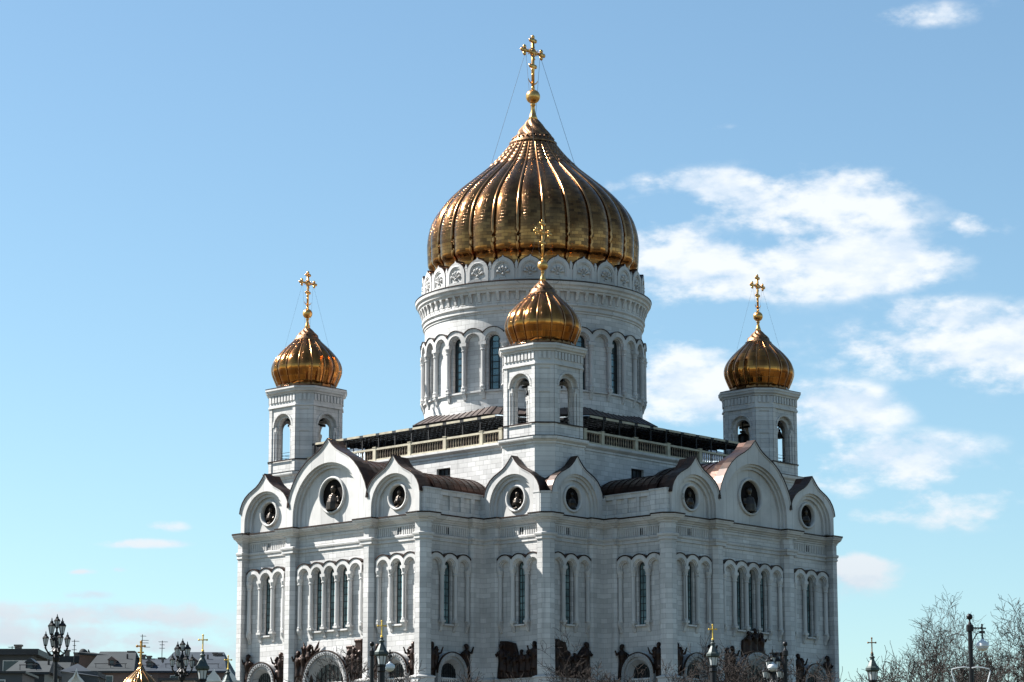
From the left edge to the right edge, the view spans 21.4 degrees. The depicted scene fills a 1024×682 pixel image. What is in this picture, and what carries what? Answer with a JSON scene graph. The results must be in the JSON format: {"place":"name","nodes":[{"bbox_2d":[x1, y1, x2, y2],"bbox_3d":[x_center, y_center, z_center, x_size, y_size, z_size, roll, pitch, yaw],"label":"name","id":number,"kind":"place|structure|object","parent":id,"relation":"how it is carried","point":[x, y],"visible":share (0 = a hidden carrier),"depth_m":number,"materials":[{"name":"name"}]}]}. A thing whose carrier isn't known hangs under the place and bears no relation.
{"place":"outdoors","nodes":[
{"label":"outdoors","id":0,"kind":"place"},
{"bbox_2d":[0,0,1023,681],"label":"sky","id":1,"kind":"structure","parent":0,"point":[172,172],"materials":[{"name":"blue"}]},
{"bbox_2d":[232,35,842,681],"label":"cathedral","id":2,"kind":"structure","parent":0,"point":[486,517],"depth_m":347.34,"materials":[{"name":"stone"}]},
{"bbox_2d":[261,577,270,637],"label":"window","id":3,"kind":"structure","parent":2,"relation":"in","point":[268,596],"depth_m":353.15,"materials":[{"name":"black"}]},
{"bbox_2d":[312,571,321,632],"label":"window","id":4,"kind":"structure","parent":2,"relation":"in","point":[319,592],"depth_m":346.49,"materials":[{"name":"black glass"}]},
{"bbox_2d":[325,569,334,631],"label":"window","id":5,"kind":"structure","parent":2,"relation":"in","point":[332,584],"depth_m":344.89,"materials":[{"name":"black glass"}]},
{"bbox_2d":[338,568,347,630],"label":"window","id":6,"kind":"structure","parent":2,"relation":"in","point":[345,582],"depth_m":343.29,"materials":[{"name":"black"}]},
{"bbox_2d":[392,562,401,625],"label":"window","id":7,"kind":"structure","parent":2,"relation":"in","point":[399,573],"depth_m":336.73,"materials":[{"name":"black"}]},
{"bbox_2d":[439,468,449,476],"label":"attic window","id":8,"kind":"structure","parent":2,"relation":"in","point":[443,472],"depth_m":351.61,"materials":[{"name":"black glass"}]},
{"bbox_2d":[443,562,453,625],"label":"window","id":9,"kind":"structure","parent":2,"relation":"in","point":[446,576],"depth_m":336.65,"materials":[{"name":"black glass"}]},
{"bbox_2d":[455,339,461,392],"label":"window","id":10,"kind":"structure","parent":2,"relation":"in","point":[458,354],"depth_m":367.58,"materials":[{"name":"blue glass"}]},
{"bbox_2d":[490,335,499,388],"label":"window","id":11,"kind":"structure","parent":2,"relation":"in","point":[495,339],"depth_m":364.45,"materials":[{"name":"blue glass"}]},
{"bbox_2d":[514,562,524,625],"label":"window","id":12,"kind":"structure","parent":2,"relation":"in","point":[521,571],"depth_m":336.82,"materials":[{"name":"black glass"}]},
{"bbox_2d":[565,562,574,625],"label":"window","id":13,"kind":"structure","parent":2,"relation":"in","point":[567,577],"depth_m":337.06,"materials":[{"name":"black glass"}]},
{"bbox_2d":[575,336,584,389],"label":"window","id":14,"kind":"structure","parent":2,"relation":"in","point":[580,342],"depth_m":365.25,"materials":[{"name":"blue"}]},
{"bbox_2d":[611,340,616,393],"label":"window","id":15,"kind":"structure","parent":2,"relation":"in","point":[614,350],"depth_m":368.21,"materials":[{"name":"blue glass"}]},
{"bbox_2d":[631,469,641,477],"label":"attic window","id":16,"kind":"structure","parent":2,"relation":"in","point":[634,473],"depth_m":352.38,"materials":[{"name":"black glass"}]},
{"bbox_2d":[636,562,646,626],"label":"window","id":17,"kind":"structure","parent":2,"relation":"in","point":[642,571],"depth_m":337.31,"materials":[{"name":"black glass"}]},
{"bbox_2d":[687,563,696,626],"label":"window","id":18,"kind":"structure","parent":2,"relation":"in","point":[689,571],"depth_m":337.81,"materials":[{"name":"black glass"}]},
{"bbox_2d":[737,570,745,631],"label":"window","id":19,"kind":"structure","parent":2,"relation":"in","point":[738,578],"depth_m":344.72,"materials":[{"name":"black glass"}]},
{"bbox_2d":[738,421,749,442],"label":"bell","id":20,"kind":"object","parent":2,"relation":"hanging from","point":[743,436],"visible":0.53,"depth_m":376.41,"materials":[{"name":"brown metal"}]},
{"bbox_2d":[748,572,757,632],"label":"window","id":21,"kind":"structure","parent":2,"relation":"in","point":[750,578],"depth_m":346.58,"materials":[{"name":"black glass"}]},
{"bbox_2d":[760,572,768,633],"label":"window","id":22,"kind":"structure","parent":2,"relation":"in","point":[761,585],"depth_m":348.27,"materials":[{"name":"black glass"}]},
{"bbox_2d":[778,424,782,438],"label":"bell","id":23,"kind":"object","parent":2,"relation":"hanging from","point":[780,436],"visible":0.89,"depth_m":376.38,"materials":[{"name":"brown metal"}]},
{"bbox_2d":[806,579,815,638],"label":"window","id":24,"kind":"structure","parent":2,"relation":"in","point":[808,591],"depth_m":355.23,"materials":[{"name":"black glass"}]},
{"bbox_3d":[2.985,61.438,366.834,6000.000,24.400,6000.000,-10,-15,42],"label":"ground","id":25,"kind":"structure","parent":0,"visible":0},
{"bbox_2d":[0,671,38,681],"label":"house","id":26,"kind":"structure","parent":25,"relation":"on","point":[15,676],"depth_m":356.86,"materials":[{"name":"white paint"}]},
{"bbox_2d":[0,644,51,670],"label":"house","id":27,"kind":"structure","parent":25,"relation":"on","point":[9,658],"depth_m":411.01,"materials":[{"name":"white paint"}]},
{"bbox_2d":[3,660,25,670],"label":"window","id":28,"kind":"structure","parent":27,"relation":"in","point":[7,664],"depth_m":410.87,"materials":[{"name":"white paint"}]},
{"bbox_2d":[6,658,61,681],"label":"house","id":29,"kind":"structure","parent":25,"relation":"on","point":[43,671],"depth_m":373.97,"materials":[{"name":"black metal"}]},
{"bbox_2d":[42,614,70,681],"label":"street lamp","id":30,"kind":"object","parent":25,"relation":"on","point":[56,639],"visible":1,"depth_m":186.81,"materials":[{"name":"black metal"}]},
{"bbox_2d":[58,662,74,681],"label":"house","id":31,"kind":"structure","parent":25,"relation":"on","point":[63,665],"depth_m":396.22,"materials":[{"name":"black metal"}]},
{"bbox_2d":[58,650,79,663],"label":"house","id":32,"kind":"structure","parent":25,"relation":"on","point":[67,657],"depth_m":491.06,"materials":[{"name":"white paint"}]},
{"bbox_2d":[61,664,105,681],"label":"gabled wing","id":33,"kind":"structure","parent":25,"relation":"on","point":[77,673],"depth_m":294.76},
{"bbox_2d":[78,652,139,667],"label":"roof","id":34,"kind":"structure","parent":25,"relation":"on","point":[86,659],"depth_m":481.98,"materials":[{"name":"grey metal"}]},
{"bbox_2d":[86,651,145,681],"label":"house","id":35,"kind":"structure","parent":25,"relation":"on","point":[117,666],"depth_m":475.16,"materials":[{"name":"black metal"}]},
{"bbox_2d":[106,676,112,681],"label":"window","id":36,"kind":"structure","parent":35,"relation":"in","point":[108,678],"depth_m":472.21,"materials":[{"name":"grey glass"}]},
{"bbox_2d":[124,641,155,681],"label":"chapel","id":37,"kind":"structure","parent":25,"relation":"on","point":[140,674],"depth_m":257.59,"materials":[{"name":"gold metal"}]},
{"bbox_2d":[139,654,166,681],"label":"house","id":38,"kind":"structure","parent":25,"relation":"on","point":[151,665],"depth_m":515.60,"materials":[{"name":"black metal"}]},
{"bbox_2d":[158,678,197,681],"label":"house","id":39,"kind":"structure","parent":25,"relation":"on","point":[176,679],"depth_m":394.58,"materials":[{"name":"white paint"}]},
{"bbox_2d":[169,639,194,681],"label":"street lamp","id":40,"kind":"object","parent":25,"relation":"on","point":[182,660],"visible":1,"depth_m":202.62,"materials":[{"name":"black metal"}]},
{"bbox_2d":[155,652,235,681],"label":"house","id":41,"kind":"structure","parent":25,"relation":"on","point":[216,662],"depth_m":497.39,"materials":[{"name":"black metal"}]},
{"bbox_2d":[195,634,209,681],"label":"cross topped lantern","id":42,"kind":"object","parent":25,"relation":"on","point":[202,667],"visible":1,"depth_m":202.50,"materials":[{"name":"grey metal"}]},
{"bbox_2d":[206,669,240,681],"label":"gate pavilion","id":43,"kind":"structure","parent":25,"relation":"on","point":[213,676],"depth_m":286.46,"materials":[{"name":"white paint"}]},
{"bbox_2d":[222,655,232,681],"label":"cross topped lantern","id":44,"kind":"object","parent":25,"relation":"on","point":[227,678],"visible":1,"depth_m":232.41,"materials":[{"name":"gold metal"}]},
{"bbox_2d":[282,645,376,681],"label":"bare tree","id":45,"kind":"object","parent":25,"relation":"on","point":[343,668],"visible":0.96,"depth_m":253.92,"materials":[{"name":"brown plant"}]},
{"bbox_2d":[375,620,388,681],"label":"cross topped lantern","id":46,"kind":"object","parent":25,"relation":"on","point":[381,653],"visible":1,"depth_m":203.67,"materials":[{"name":"grey metal"}]},
{"bbox_2d":[369,641,394,681],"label":"street lamp","id":47,"kind":"object","parent":25,"relation":"on","point":[390,667],"visible":0.98,"depth_m":213.70,"materials":[{"name":"black metal"}]},
{"bbox_2d":[363,653,433,681],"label":"bare tree","id":48,"kind":"object","parent":25,"relation":"on","point":[400,678],"visible":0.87,"depth_m":247.85,"materials":[{"name":"brown plant"}]},
{"bbox_2d":[447,659,494,681],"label":"bare tree","id":49,"kind":"object","parent":25,"relation":"on","point":[468,679],"visible":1,"depth_m":288.26,"materials":[{"name":"brown plant"}]},
{"bbox_2d":[506,668,531,681],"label":"bare tree","id":50,"kind":"object","parent":25,"relation":"on","point":[513,676],"visible":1,"depth_m":282.97,"materials":[{"name":"brown plant"}]},
{"bbox_2d":[531,620,599,681],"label":"bare tree","id":51,"kind":"object","parent":25,"relation":"on","point":[560,674],"visible":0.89,"depth_m":298.04,"materials":[{"name":"brown plant"}]},
{"bbox_2d":[555,661,634,681],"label":"bare tree","id":52,"kind":"object","parent":25,"relation":"on","point":[605,677],"visible":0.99,"depth_m":286.23,"materials":[{"name":"brown plant"}]},
{"bbox_2d":[623,665,655,681],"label":"bare tree","id":53,"kind":"object","parent":25,"relation":"on","point":[638,675],"visible":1,"depth_m":282.13,"materials":[{"name":"brown plant"}]},
{"bbox_2d":[658,652,748,681],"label":"bare tree","id":54,"kind":"object","parent":25,"relation":"on","point":[675,675],"visible":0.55,"depth_m":281.52,"materials":[{"name":"brown plant"}]},
{"bbox_2d":[706,624,719,681],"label":"cross topped lantern","id":55,"kind":"object","parent":25,"relation":"on","point":[712,654],"visible":1,"depth_m":223.19,"materials":[{"name":"grey metal"}]},
{"bbox_2d":[652,630,789,681],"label":"bare tree","id":56,"kind":"object","parent":25,"relation":"on","point":[726,670],"visible":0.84,"depth_m":275.37,"materials":[{"name":"brown plant"}]},
{"bbox_2d":[700,646,799,681],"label":"bare tree","id":57,"kind":"object","parent":25,"relation":"on","point":[755,667],"visible":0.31,"depth_m":281.71,"materials":[{"name":"brown plant"}]},
{"bbox_2d":[762,654,783,681],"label":"street lamp","id":58,"kind":"object","parent":25,"relation":"on","point":[778,672],"visible":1,"depth_m":212.91,"materials":[{"name":"white glass"}]},
{"bbox_2d":[768,641,787,681],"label":"street lamp","id":59,"kind":"object","parent":25,"relation":"on","point":[772,666],"visible":1,"depth_m":212.92,"materials":[{"name":"black metal"}]},
{"bbox_2d":[771,655,859,681],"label":"bare tree","id":60,"kind":"object","parent":25,"relation":"on","point":[807,673],"visible":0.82,"depth_m":277.20,"materials":[{"name":"brown plant"}]},
{"bbox_2d":[817,645,899,681],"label":"bare tree","id":61,"kind":"object","parent":25,"relation":"on","point":[884,677],"visible":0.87,"depth_m":231.77,"materials":[{"name":"brown plant"}]},
{"bbox_2d":[865,637,879,681],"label":"cross topped lantern","id":62,"kind":"object","parent":25,"relation":"on","point":[872,669],"visible":1,"depth_m":211.89,"materials":[{"name":"grey metal"}]},
{"bbox_2d":[848,637,950,681],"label":"bare tree","id":63,"kind":"object","parent":25,"relation":"on","point":[897,672],"visible":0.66,"depth_m":265.57,"materials":[{"name":"brown plant"}]},
{"bbox_2d":[862,643,981,681],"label":"bare tree","id":64,"kind":"object","parent":25,"relation":"on","point":[934,669],"visible":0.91,"depth_m":249.51,"materials":[{"name":"brown plant"}]},
{"bbox_2d":[894,588,989,681],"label":"bare tree","id":65,"kind":"object","parent":25,"relation":"on","point":[936,646],"visible":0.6,"depth_m":296.19,"materials":[{"name":"brown plant"}]},
{"bbox_2d":[902,591,1001,681],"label":"bare tree","id":66,"kind":"object","parent":25,"relation":"on","point":[965,653],"visible":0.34,"depth_m":311.77,"materials":[{"name":"brown plant"}]},
{"bbox_2d":[912,641,1015,681],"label":"bare tree","id":67,"kind":"object","parent":25,"relation":"on","point":[994,675],"visible":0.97,"depth_m":244.34,"materials":[{"name":"brown plant"}]},
{"bbox_2d":[923,594,1023,681],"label":"bare tree","id":68,"kind":"object","parent":25,"relation":"on","point":[1007,636],"visible":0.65,"depth_m":283.71,"materials":[{"name":"brown plant"}]},
{"bbox_2d":[966,614,988,681],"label":"street lamp","id":69,"kind":"object","parent":25,"relation":"on","point":[982,644],"visible":1,"depth_m":171.93,"materials":[{"name":"black metal"}]},
{"bbox_2d":[951,666,969,681],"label":"bracket frame","id":70,"kind":"object","parent":69,"relation":"attached to","point":[956,668],"visible":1,"depth_m":170.79,"materials":[{"name":"grey metal"}]},
{"bbox_2d":[972,666,990,681],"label":"bracket frame","id":71,"kind":"object","parent":69,"relation":"attached to","point":[984,668],"visible":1,"depth_m":170.77,"materials":[{"name":"grey metal"}]},
{"bbox_2d":[949,612,1023,681],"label":"bare tree","id":72,"kind":"object","parent":25,"relation":"on","point":[993,651],"visible":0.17,"depth_m":325.77,"materials":[{"name":"brown plant"}]},
{"bbox_2d":[988,615,1023,681],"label":"bare tree","id":73,"kind":"object","parent":25,"relation":"on","point":[1016,675],"visible":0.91,"depth_m":262.27,"materials":[{"name":"brown plant"}]}
]}

